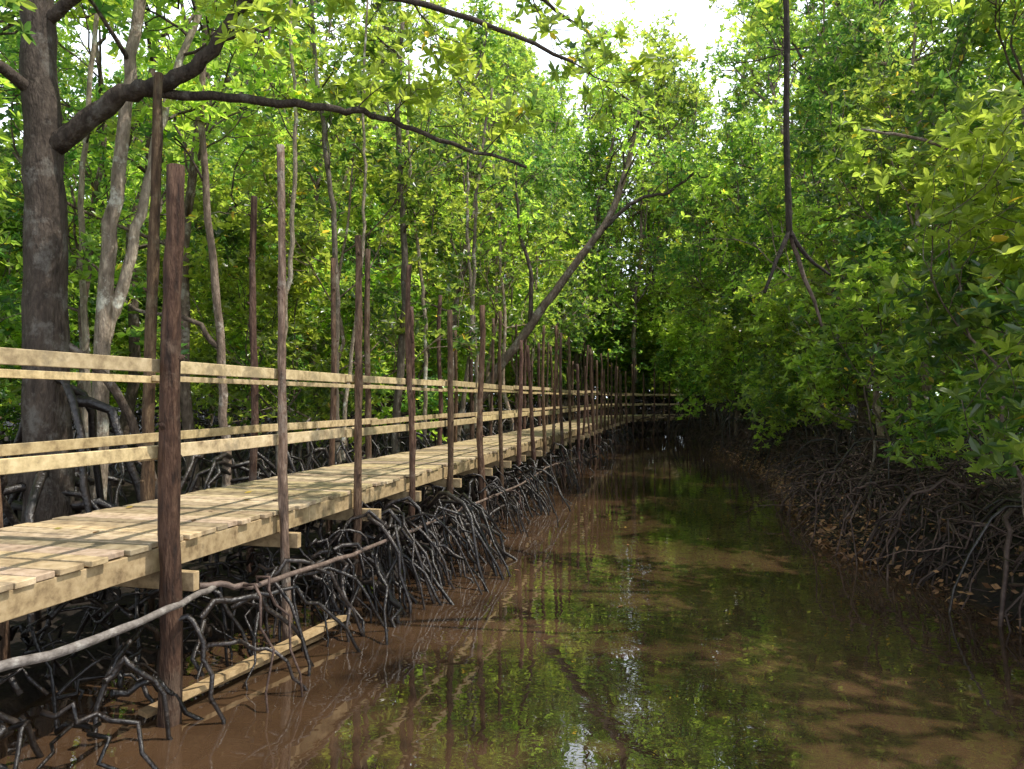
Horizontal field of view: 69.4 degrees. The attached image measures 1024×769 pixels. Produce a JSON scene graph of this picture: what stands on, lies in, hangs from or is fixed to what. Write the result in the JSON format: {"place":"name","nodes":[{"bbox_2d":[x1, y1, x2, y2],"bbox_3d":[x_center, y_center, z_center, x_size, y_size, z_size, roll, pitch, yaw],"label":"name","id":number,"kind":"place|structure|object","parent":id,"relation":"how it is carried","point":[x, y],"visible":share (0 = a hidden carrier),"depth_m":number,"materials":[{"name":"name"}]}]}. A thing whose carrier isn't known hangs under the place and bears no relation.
{"place":"outdoors","nodes":[
{"label":"outdoors","id":0,"kind":"place"},
{"bbox_2d":[0,585,217,671],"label":"fallen branch","id":1,"kind":"object","parent":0,"point":[30,659],"visible":1,"depth_m":3.63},
{"bbox_2d":[138,615,346,718],"bbox_3d":[-1.859,2.020,5.439,0.181,0.144,1.942,0,-1,23],"label":"fallen plank","id":2,"kind":"object","parent":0,"point":[310,635],"visible":0.64,"depth_m":5.28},
{"bbox_2d":[0,433,1023,768],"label":"water","id":3,"kind":"structure","parent":0,"point":[728,635],"depth_m":5.49,"materials":[{"name":"liquid"}]},
{"bbox_2d":[0,402,1023,715],"bbox_3d":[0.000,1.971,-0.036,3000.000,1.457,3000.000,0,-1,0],"label":"ground","id":4,"kind":"structure","parent":0,"point":[10,704],"depth_m":7.72,"materials":[{"name":"soil"}]},
{"bbox_2d":[0,141,70,347],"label":"mangrove tree","id":5,"kind":"object","parent":4,"relation":"on","point":[13,317],"visible":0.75,"depth_m":8.46,"materials":[{"name":"green plant"}]},
{"bbox_2d":[0,0,75,511],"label":"mangrove tree","id":6,"kind":"object","parent":4,"relation":"on","point":[67,23],"visible":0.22,"depth_m":8.79,"materials":[{"name":"green plant"}]},
{"bbox_2d":[0,274,94,498],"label":"mangrove shrub","id":7,"kind":"object","parent":4,"relation":"on","point":[7,406],"visible":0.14,"depth_m":12.94,"materials":[{"name":"green plant"}]},
{"bbox_2d":[0,182,97,498],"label":"mangrove shrub","id":8,"kind":"object","parent":4,"relation":"on","point":[14,273],"visible":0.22,"depth_m":14.29,"materials":[{"name":"green plant"}]},
{"bbox_2d":[0,0,133,119],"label":"mangrove tree","id":9,"kind":"object","parent":4,"relation":"on","point":[16,89],"visible":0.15,"depth_m":10.53,"materials":[{"name":"green plant"}]},
{"bbox_2d":[0,280,157,450],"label":"mangrove shrub","id":10,"kind":"object","parent":4,"relation":"on","point":[92,309],"visible":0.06,"depth_m":17.55,"materials":[{"name":"green plant"}]},
{"bbox_2d":[1,91,165,406],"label":"mangrove tree","id":11,"kind":"object","parent":4,"relation":"on","point":[88,192],"visible":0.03,"depth_m":18.98,"materials":[{"name":"green plant"}]},
{"bbox_2d":[0,0,184,503],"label":"mangrove tree","id":12,"kind":"object","parent":4,"relation":"on","point":[108,151],"visible":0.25,"depth_m":12.62,"materials":[{"name":"green plant"}]},
{"bbox_2d":[18,0,178,513],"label":"mangrove tree","id":13,"kind":"object","parent":4,"relation":"on","point":[97,22],"visible":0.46,"depth_m":9.51,"materials":[{"name":"green plant"}]},
{"bbox_2d":[0,8,201,457],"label":"mangrove tree","id":14,"kind":"object","parent":4,"relation":"on","point":[6,125],"visible":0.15,"depth_m":15.39,"materials":[{"name":"green plant"}]},
{"bbox_2d":[68,187,242,450],"bbox_3d":[-10.761,-1.075,19.838,6.486,7.930,5.318,-2,-2,2],"label":"mangrove shrub","id":15,"kind":"object","parent":4,"relation":"on","point":[142,299],"visible":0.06,"depth_m":19.17,"materials":[{"name":"green plant"}]},
{"bbox_2d":[70,105,240,469],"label":"mangrove tree","id":16,"kind":"object","parent":4,"relation":"on","point":[133,196],"visible":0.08,"depth_m":19.38,"materials":[{"name":"green plant"}]},
{"bbox_2d":[74,0,247,513],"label":"mangrove tree","id":17,"kind":"object","parent":4,"relation":"on","point":[109,303],"visible":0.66,"depth_m":8.05,"materials":[{"name":"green plant"}]},
{"bbox_2d":[0,0,330,491],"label":"mangrove tree","id":18,"kind":"object","parent":4,"relation":"on","point":[188,419],"visible":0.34,"depth_m":11.79,"materials":[{"name":"green plant"}]},
{"bbox_2d":[0,0,338,495],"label":"mangrove tree","id":19,"kind":"object","parent":4,"relation":"on","point":[132,389],"visible":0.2,"depth_m":15.23,"materials":[{"name":"green plant"}]},
{"bbox_2d":[91,309,250,479],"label":"mangrove shrub","id":20,"kind":"object","parent":4,"relation":"on","point":[192,340],"visible":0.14,"depth_m":17.44,"materials":[{"name":"green plant"}]},
{"bbox_2d":[68,0,293,562],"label":"mangrove tree","id":21,"kind":"object","parent":4,"relation":"on","point":[228,466],"visible":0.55,"depth_m":9.12,"materials":[{"name":"green plant"}]},
{"bbox_2d":[117,2,309,444],"bbox_3d":[-10.011,-6.419,24.342,5.466,18.853,7.857,1,-1,-30],"label":"mangrove tree","id":22,"kind":"object","parent":4,"relation":"on","point":[217,126],"visible":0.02,"depth_m":23.09,"materials":[{"name":"green plant"}]},
{"bbox_2d":[137,123,299,470],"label":"mangrove tree","id":23,"kind":"object","parent":4,"relation":"on","point":[224,175],"visible":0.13,"depth_m":19.39,"materials":[{"name":"green plant"}]},
{"bbox_2d":[187,65,346,462],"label":"mangrove tree","id":24,"kind":"object","parent":4,"relation":"on","point":[234,144],"visible":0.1,"depth_m":21.94,"materials":[{"name":"green plant"}]},
{"bbox_2d":[191,270,352,456],"bbox_3d":[-8.109,-0.842,24.064,6.486,7.684,5.318,2,-2,9],"label":"mangrove shrub","id":25,"kind":"object","parent":4,"relation":"on","point":[258,327],"visible":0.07,"depth_m":23.98,"materials":[{"name":"green plant"}]},
{"bbox_2d":[183,203,364,483],"bbox_3d":[-4.239,-0.309,13.574,3.880,5.811,3.736,-2,1,-38],"label":"mangrove shrub","id":26,"kind":"object","parent":4,"relation":"on","point":[237,262],"visible":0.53,"depth_m":13.48,"materials":[{"name":"green plant"}]},
{"bbox_2d":[190,157,394,466],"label":"mangrove tree","id":27,"kind":"object","parent":4,"relation":"on","point":[327,318],"visible":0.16,"depth_m":18.84,"materials":[{"name":"green plant"}]},
{"bbox_2d":[219,0,378,458],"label":"mangrove tree","id":28,"kind":"object","parent":4,"relation":"on","point":[314,208],"visible":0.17,"depth_m":22.34,"materials":[{"name":"green plant"}]},
{"bbox_2d":[227,0,374,531],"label":"mangrove tree","id":29,"kind":"object","parent":4,"relation":"on","point":[295,90],"visible":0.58,"depth_m":10.62,"materials":[{"name":"green plant"}]},
{"bbox_2d":[0,409,634,768],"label":"mangrove roots","id":30,"kind":"object","parent":4,"relation":"on","point":[389,572],"visible":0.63,"depth_m":6.63,"materials":[{"name":"grey plant"}]},
{"bbox_2d":[124,11,513,465],"bbox_3d":[-2.957,-2.187,13.499,4.559,9.608,6.810,-1,-1,38],"label":"mangrove tree","id":31,"kind":"object","parent":4,"relation":"on","point":[381,157],"visible":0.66,"depth_m":13.39,"materials":[{"name":"green plant"}]},
{"bbox_2d":[240,261,399,473],"bbox_3d":[-4.526,-0.301,18.073,4.524,6.017,3.709,4,-3,-37],"label":"mangrove shrub","id":32,"kind":"object","parent":4,"relation":"on","point":[305,333],"visible":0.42,"depth_m":17.82,"materials":[{"name":"green plant"}]},
{"bbox_2d":[267,0,385,523],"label":"mangrove tree","id":33,"kind":"object","parent":4,"relation":"on","point":[320,96],"visible":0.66,"depth_m":11.60,"materials":[{"name":"green plant"}]},
{"bbox_2d":[286,0,403,501],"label":"mangrove tree","id":34,"kind":"object","parent":4,"relation":"on","point":[344,157],"visible":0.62,"depth_m":12.82,"materials":[{"name":"green plant"}]},
{"bbox_2d":[243,112,446,445],"bbox_3d":[-6.377,-3.791,25.871,6.289,13.446,6.543,-1,0,36],"label":"mangrove tree","id":35,"kind":"object","parent":4,"relation":"on","point":[336,176],"visible":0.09,"depth_m":26.09,"materials":[{"name":"green plant"}]},
{"bbox_2d":[0,0,695,627],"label":"mangrove tree","id":36,"kind":"object","parent":4,"relation":"on","point":[50,408],"visible":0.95,"depth_m":6.98,"materials":[{"name":"green plant"}]},
{"bbox_2d":[262,256,468,455],"bbox_3d":[-3.732,-0.344,19.239,4.577,6.061,4.406,2,2,38],"label":"mangrove shrub","id":37,"kind":"object","parent":4,"relation":"on","point":[432,399],"visible":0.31,"depth_m":19.00,"materials":[{"name":"green plant"}]},
{"bbox_2d":[312,153,430,448],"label":"mangrove tree","id":38,"kind":"object","parent":4,"relation":"on","point":[358,219],"visible":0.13,"depth_m":25.33,"materials":[{"name":"green plant"}]},
{"bbox_2d":[287,0,493,446],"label":"mangrove tree","id":39,"kind":"object","parent":4,"relation":"on","point":[391,8],"visible":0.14,"depth_m":28.25,"materials":[{"name":"green plant"}]},
{"bbox_2d":[338,2,469,492],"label":"mangrove tree","id":40,"kind":"object","parent":4,"relation":"on","point":[395,436],"visible":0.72,"depth_m":13.57,"materials":[{"name":"green plant"}]},
{"bbox_2d":[353,4,463,493],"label":"mangrove tree","id":41,"kind":"object","parent":4,"relation":"on","point":[375,212],"visible":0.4,"depth_m":15.19,"materials":[{"name":"green plant"}]},
{"bbox_2d":[312,7,508,436],"bbox_3d":[-4.750,-7.222,31.635,9.265,20.621,6.408,0,-1,7],"label":"mangrove tree","id":42,"kind":"object","parent":4,"relation":"on","point":[390,29],"visible":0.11,"depth_m":31.73,"materials":[{"name":"green plant"}]},
{"bbox_2d":[338,114,489,438],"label":"mangrove tree","id":43,"kind":"object","parent":4,"relation":"on","point":[460,375],"visible":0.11,"depth_m":29.43,"materials":[{"name":"green plant"}]},
{"bbox_2d":[362,310,473,451],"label":"mangrove shrub","id":44,"kind":"object","parent":4,"relation":"on","point":[444,352],"visible":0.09,"depth_m":27.26,"materials":[{"name":"green plant"}]},
{"bbox_2d":[345,101,527,446],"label":"mangrove tree","id":45,"kind":"object","parent":4,"relation":"on","point":[440,254],"visible":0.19,"depth_m":25.33,"materials":[{"name":"green plant"}]},
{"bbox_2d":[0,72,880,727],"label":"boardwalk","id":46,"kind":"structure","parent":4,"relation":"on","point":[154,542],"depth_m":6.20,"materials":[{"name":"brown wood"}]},
{"bbox_2d":[348,0,605,443],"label":"mangrove tree","id":47,"kind":"object","parent":4,"relation":"on","point":[479,34],"visible":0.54,"depth_m":22.02,"materials":[{"name":"green plant"}]},
{"bbox_2d":[446,84,508,470],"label":"mangrove tree","id":48,"kind":"object","parent":4,"relation":"on","point":[486,205],"visible":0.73,"depth_m":18.21,"materials":[{"name":"green plant"}]},
{"bbox_2d":[431,57,524,479],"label":"mangrove tree","id":49,"kind":"object","parent":4,"relation":"on","point":[500,172],"visible":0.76,"depth_m":16.60,"materials":[{"name":"green plant"}]},
{"bbox_2d":[411,21,574,434],"bbox_3d":[-1.201,-4.687,24.571,6.465,15.060,6.960,-3,-6,22],"label":"mangrove tree","id":50,"kind":"object","parent":4,"relation":"on","point":[495,65],"visible":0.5,"depth_m":24.55,"materials":[{"name":"green plant"}]},
{"bbox_2d":[406,6,591,435],"bbox_3d":[-0.207,-5.388,26.832,6.059,16.808,8.307,1,-1,-45],"label":"mangrove tree","id":51,"kind":"object","parent":4,"relation":"on","point":[518,45],"visible":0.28,"depth_m":27.18,"materials":[{"name":"green plant"}]},
{"bbox_2d":[442,269,565,432],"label":"mangrove shrub","id":52,"kind":"object","parent":4,"relation":"on","point":[508,344],"visible":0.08,"depth_m":34.45,"materials":[{"name":"green plant"}]},
{"bbox_2d":[411,118,600,428],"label":"mangrove tree","id":53,"kind":"object","parent":4,"relation":"on","point":[554,213],"visible":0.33,"depth_m":28.31,"materials":[{"name":"green plant"}]},
{"bbox_2d":[466,326,583,430],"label":"mangrove shrub","id":54,"kind":"object","parent":4,"relation":"on","point":[509,382],"visible":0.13,"depth_m":35.73,"materials":[{"name":"green plant"}]},
{"bbox_2d":[453,181,598,426],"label":"mangrove tree","id":55,"kind":"object","parent":4,"relation":"on","point":[566,294],"visible":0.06,"depth_m":38.96,"materials":[{"name":"green plant"}]},
{"bbox_2d":[468,80,609,422],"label":"mangrove tree","id":56,"kind":"object","parent":4,"relation":"on","point":[576,185],"visible":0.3,"depth_m":39.70,"materials":[{"name":"green plant"}]},
{"bbox_2d":[54,432,1023,712],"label":"fallen leaves","id":57,"kind":"object","parent":4,"relation":"on","point":[841,551],"depth_m":8.58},
{"bbox_2d":[458,73,628,431],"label":"mangrove tree","id":58,"kind":"object","parent":4,"relation":"on","point":[556,129],"visible":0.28,"depth_m":32.02,"materials":[{"name":"green plant"}]},
{"bbox_2d":[476,51,631,420],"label":"mangrove tree","id":59,"kind":"object","parent":4,"relation":"on","point":[576,148],"visible":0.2,"depth_m":46.44,"materials":[{"name":"green plant"}]},
{"bbox_2d":[421,59,739,448],"bbox_3d":[1.643,-2.836,19.601,8.967,11.117,2.529,0,-1,3],"label":"leaning mangrove tree","id":60,"kind":"object","parent":4,"relation":"on","point":[544,304],"visible":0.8,"depth_m":19.92,"materials":[{"name":"green plant"}]},
{"bbox_2d":[516,208,653,414],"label":"mangrove tree","id":61,"kind":"object","parent":4,"relation":"on","point":[609,324],"visible":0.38,"depth_m":44.43,"materials":[{"name":"green plant"}]},
{"bbox_2d":[509,37,689,427],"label":"mangrove tree","id":62,"kind":"object","parent":4,"relation":"on","point":[608,129],"visible":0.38,"depth_m":43.83,"materials":[{"name":"green plant"}]},
{"bbox_2d":[563,317,656,413],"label":"mangrove shrub","id":63,"kind":"object","parent":4,"relation":"on","point":[617,337],"visible":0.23,"depth_m":46.53,"materials":[{"name":"green plant"}]},
{"bbox_2d":[539,0,685,424],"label":"mangrove tree","id":64,"kind":"object","parent":4,"relation":"on","point":[594,81],"visible":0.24,"depth_m":48.37,"materials":[{"name":"green plant"}]},
{"bbox_2d":[565,61,717,412],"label":"mangrove tree","id":65,"kind":"object","parent":4,"relation":"on","point":[665,132],"visible":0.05,"depth_m":51.27,"materials":[{"name":"green plant"}]},
{"bbox_2d":[577,9,734,402],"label":"mangrove tree","id":66,"kind":"object","parent":4,"relation":"on","point":[645,34],"visible":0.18,"depth_m":59.81,"materials":[{"name":"green plant"}]},
{"bbox_2d":[618,324,696,426],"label":"mangrove shrub","id":67,"kind":"object","parent":4,"relation":"on","point":[649,354],"visible":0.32,"depth_m":45.14,"materials":[{"name":"green plant"}]},
{"bbox_2d":[571,57,744,428],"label":"mangrove tree","id":68,"kind":"object","parent":4,"relation":"on","point":[620,236],"visible":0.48,"depth_m":44.41,"materials":[{"name":"green plant"}]},
{"bbox_2d":[596,32,724,426],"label":"mangrove tree","id":69,"kind":"object","parent":4,"relation":"on","point":[676,99],"visible":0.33,"depth_m":47.26,"materials":[{"name":"green plant"}]},
{"bbox_2d":[622,65,728,423],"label":"mangrove tree","id":70,"kind":"object","parent":4,"relation":"on","point":[702,115],"visible":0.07,"depth_m":53.15,"materials":[{"name":"green plant"}]},
{"bbox_2d":[636,297,719,424],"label":"mangrove shrub","id":71,"kind":"object","parent":4,"relation":"on","point":[659,324],"visible":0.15,"depth_m":45.44,"materials":[{"name":"green plant"}]},
{"bbox_2d":[613,64,750,427],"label":"mangrove tree","id":72,"kind":"object","parent":4,"relation":"on","point":[690,105],"visible":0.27,"depth_m":46.33,"materials":[{"name":"green plant"}]},
{"bbox_2d":[647,309,739,436],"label":"mangrove shrub","id":73,"kind":"object","parent":4,"relation":"on","point":[670,343],"visible":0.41,"depth_m":38.06,"materials":[{"name":"green plant"}]},
{"bbox_2d":[636,294,750,435],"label":"mangrove shrub","id":74,"kind":"object","parent":4,"relation":"on","point":[660,352],"visible":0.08,"depth_m":39.58,"materials":[{"name":"green plant"}]},
{"bbox_2d":[613,111,794,442],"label":"mangrove tree","id":75,"kind":"object","parent":4,"relation":"on","point":[680,208],"visible":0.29,"depth_m":32.89,"materials":[{"name":"green plant"}]},
{"bbox_2d":[647,164,801,439],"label":"mangrove tree","id":76,"kind":"object","parent":4,"relation":"on","point":[694,301],"visible":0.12,"depth_m":34.05,"materials":[{"name":"green plant"}]},
{"bbox_2d":[656,83,813,453],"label":"mangrove tree","id":77,"kind":"object","parent":4,"relation":"on","point":[716,181],"visible":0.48,"depth_m":27.40,"materials":[{"name":"green plant"}]},
{"bbox_2d":[674,270,797,441],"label":"mangrove shrub","id":78,"kind":"object","parent":4,"relation":"on","point":[693,401],"visible":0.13,"depth_m":31.04,"materials":[{"name":"green plant"}]},
{"bbox_2d":[646,0,827,434],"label":"mangrove tree","id":79,"kind":"object","parent":4,"relation":"on","point":[736,89],"visible":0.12,"depth_m":33.50,"materials":[{"name":"green plant"}]},
{"bbox_2d":[654,169,820,439],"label":"mangrove tree","id":80,"kind":"object","parent":4,"relation":"on","point":[695,310],"visible":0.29,"depth_m":27.56,"materials":[{"name":"green plant"}]},
{"bbox_2d":[693,305,797,441],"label":"mangrove shrub","id":81,"kind":"object","parent":4,"relation":"on","point":[732,394],"visible":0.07,"depth_m":28.30,"materials":[{"name":"green plant"}]},
{"bbox_2d":[693,292,815,456],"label":"mangrove shrub","id":82,"kind":"object","parent":4,"relation":"on","point":[737,318],"visible":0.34,"depth_m":24.39,"materials":[{"name":"green plant"}]},
{"bbox_2d":[672,0,838,434],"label":"mangrove tree","id":83,"kind":"object","parent":4,"relation":"on","point":[749,123],"visible":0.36,"depth_m":27.99,"materials":[{"name":"green plant"}]},
{"bbox_2d":[687,0,839,417],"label":"mangrove tree","id":84,"kind":"object","parent":4,"relation":"on","point":[747,40],"visible":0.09,"depth_m":32.80,"materials":[{"name":"green plant"}]},
{"bbox_2d":[701,158,856,435],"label":"mangrove tree","id":85,"kind":"object","parent":4,"relation":"on","point":[732,366],"visible":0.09,"depth_m":24.83,"materials":[{"name":"green plant"}]},
{"bbox_2d":[555,406,1023,631],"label":"mangrove roots","id":86,"kind":"object","parent":4,"relation":"on","point":[851,479],"visible":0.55,"depth_m":10.13,"materials":[{"name":"brown plant"}]},
{"bbox_2d":[734,284,852,468],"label":"mangrove shrub","id":87,"kind":"object","parent":4,"relation":"on","point":[775,427],"visible":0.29,"depth_m":20.34,"materials":[{"name":"green plant"}]},
{"bbox_2d":[732,260,876,469],"bbox_3d":[8.047,-0.389,20.390,4.105,6.498,5.007,1,-1,-3],"label":"mangrove shrub","id":88,"kind":"object","parent":4,"relation":"on","point":[768,338],"visible":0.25,"depth_m":20.12,"materials":[{"name":"green plant"}]},
{"bbox_2d":[660,0,971,473],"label":"mangrove tree","id":89,"kind":"object","parent":4,"relation":"on","point":[814,37],"visible":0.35,"depth_m":15.97,"materials":[{"name":"green plant"}]},
{"bbox_2d":[717,62,935,462],"bbox_3d":[6.856,-2.497,16.775,5.078,10.402,4.880,-6,-7,43],"label":"mangrove tree","id":90,"kind":"object","parent":4,"relation":"on","point":[812,162],"visible":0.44,"depth_m":16.92,"materials":[{"name":"green plant"}]},
{"bbox_2d":[727,0,928,453],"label":"mangrove tree","id":91,"kind":"object","parent":4,"relation":"on","point":[776,274],"visible":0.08,"depth_m":21.87,"materials":[{"name":"green plant"}]},
{"bbox_2d":[689,0,1008,457],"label":"mangrove tree","id":92,"kind":"object","parent":4,"relation":"on","point":[777,30],"visible":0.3,"depth_m":17.40,"materials":[{"name":"green plant"}]},
{"bbox_2d":[742,279,955,482],"bbox_3d":[7.406,0.002,16.814,3.545,5.348,4.324,1,-1,-30],"label":"mangrove shrub","id":93,"kind":"object","parent":4,"relation":"on","point":[779,399],"visible":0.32,"depth_m":17.07,"materials":[{"name":"green plant"}]},
{"bbox_2d":[720,0,1023,476],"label":"mangrove tree","id":94,"kind":"object","parent":4,"relation":"on","point":[858,26],"visible":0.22,"depth_m":14.53,"materials":[{"name":"green plant"}]},
{"bbox_2d":[740,0,1023,326],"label":"overhanging mangrove tree","id":95,"kind":"object","parent":4,"relation":"on","point":[860,168],"visible":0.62,"depth_m":7.61,"materials":[{"name":"green plant"}]},
{"bbox_2d":[779,207,989,509],"bbox_3d":[6.037,-0.032,11.370,3.689,5.249,3.551,1,3,-10],"label":"mangrove shrub","id":96,"kind":"object","parent":4,"relation":"on","point":[871,267],"visible":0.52,"depth_m":11.43,"materials":[{"name":"green plant"}]},
{"bbox_2d":[771,14,1023,484],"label":"mangrove tree","id":97,"kind":"object","parent":4,"relation":"on","point":[876,102],"visible":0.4,"depth_m":13.12,"materials":[{"name":"green plant"}]},
{"bbox_2d":[789,100,1023,440],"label":"mangrove tree","id":98,"kind":"object","parent":4,"relation":"on","point":[900,203],"visible":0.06,"depth_m":17.64,"materials":[{"name":"green plant"}]},
{"bbox_2d":[845,0,1023,396],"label":"mangrove tree","id":99,"kind":"object","parent":4,"relation":"on","point":[987,17],"visible":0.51,"depth_m":10.68,"materials":[{"name":"green plant"}]},
{"bbox_2d":[867,85,1023,613],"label":"mangrove shrub","id":100,"kind":"object","parent":4,"relation":"on","point":[986,287],"visible":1,"depth_m":6.60,"materials":[{"name":"green plant"}]},
{"bbox_2d":[877,253,1023,534],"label":"mangrove shrub","id":101,"kind":"object","parent":4,"relation":"on","point":[927,443],"visible":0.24,"depth_m":9.09,"materials":[{"name":"green plant"}]},
{"bbox_2d":[915,8,1023,467],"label":"mangrove tree","id":102,"kind":"object","parent":4,"relation":"on","point":[995,72],"visible":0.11,"depth_m":14.65,"materials":[{"name":"green plant"}]},
{"bbox_2d":[0,0,1023,398],"label":"sky","id":103,"kind":"structure","parent":0,"point":[693,15],"materials":[{"name":"white"}]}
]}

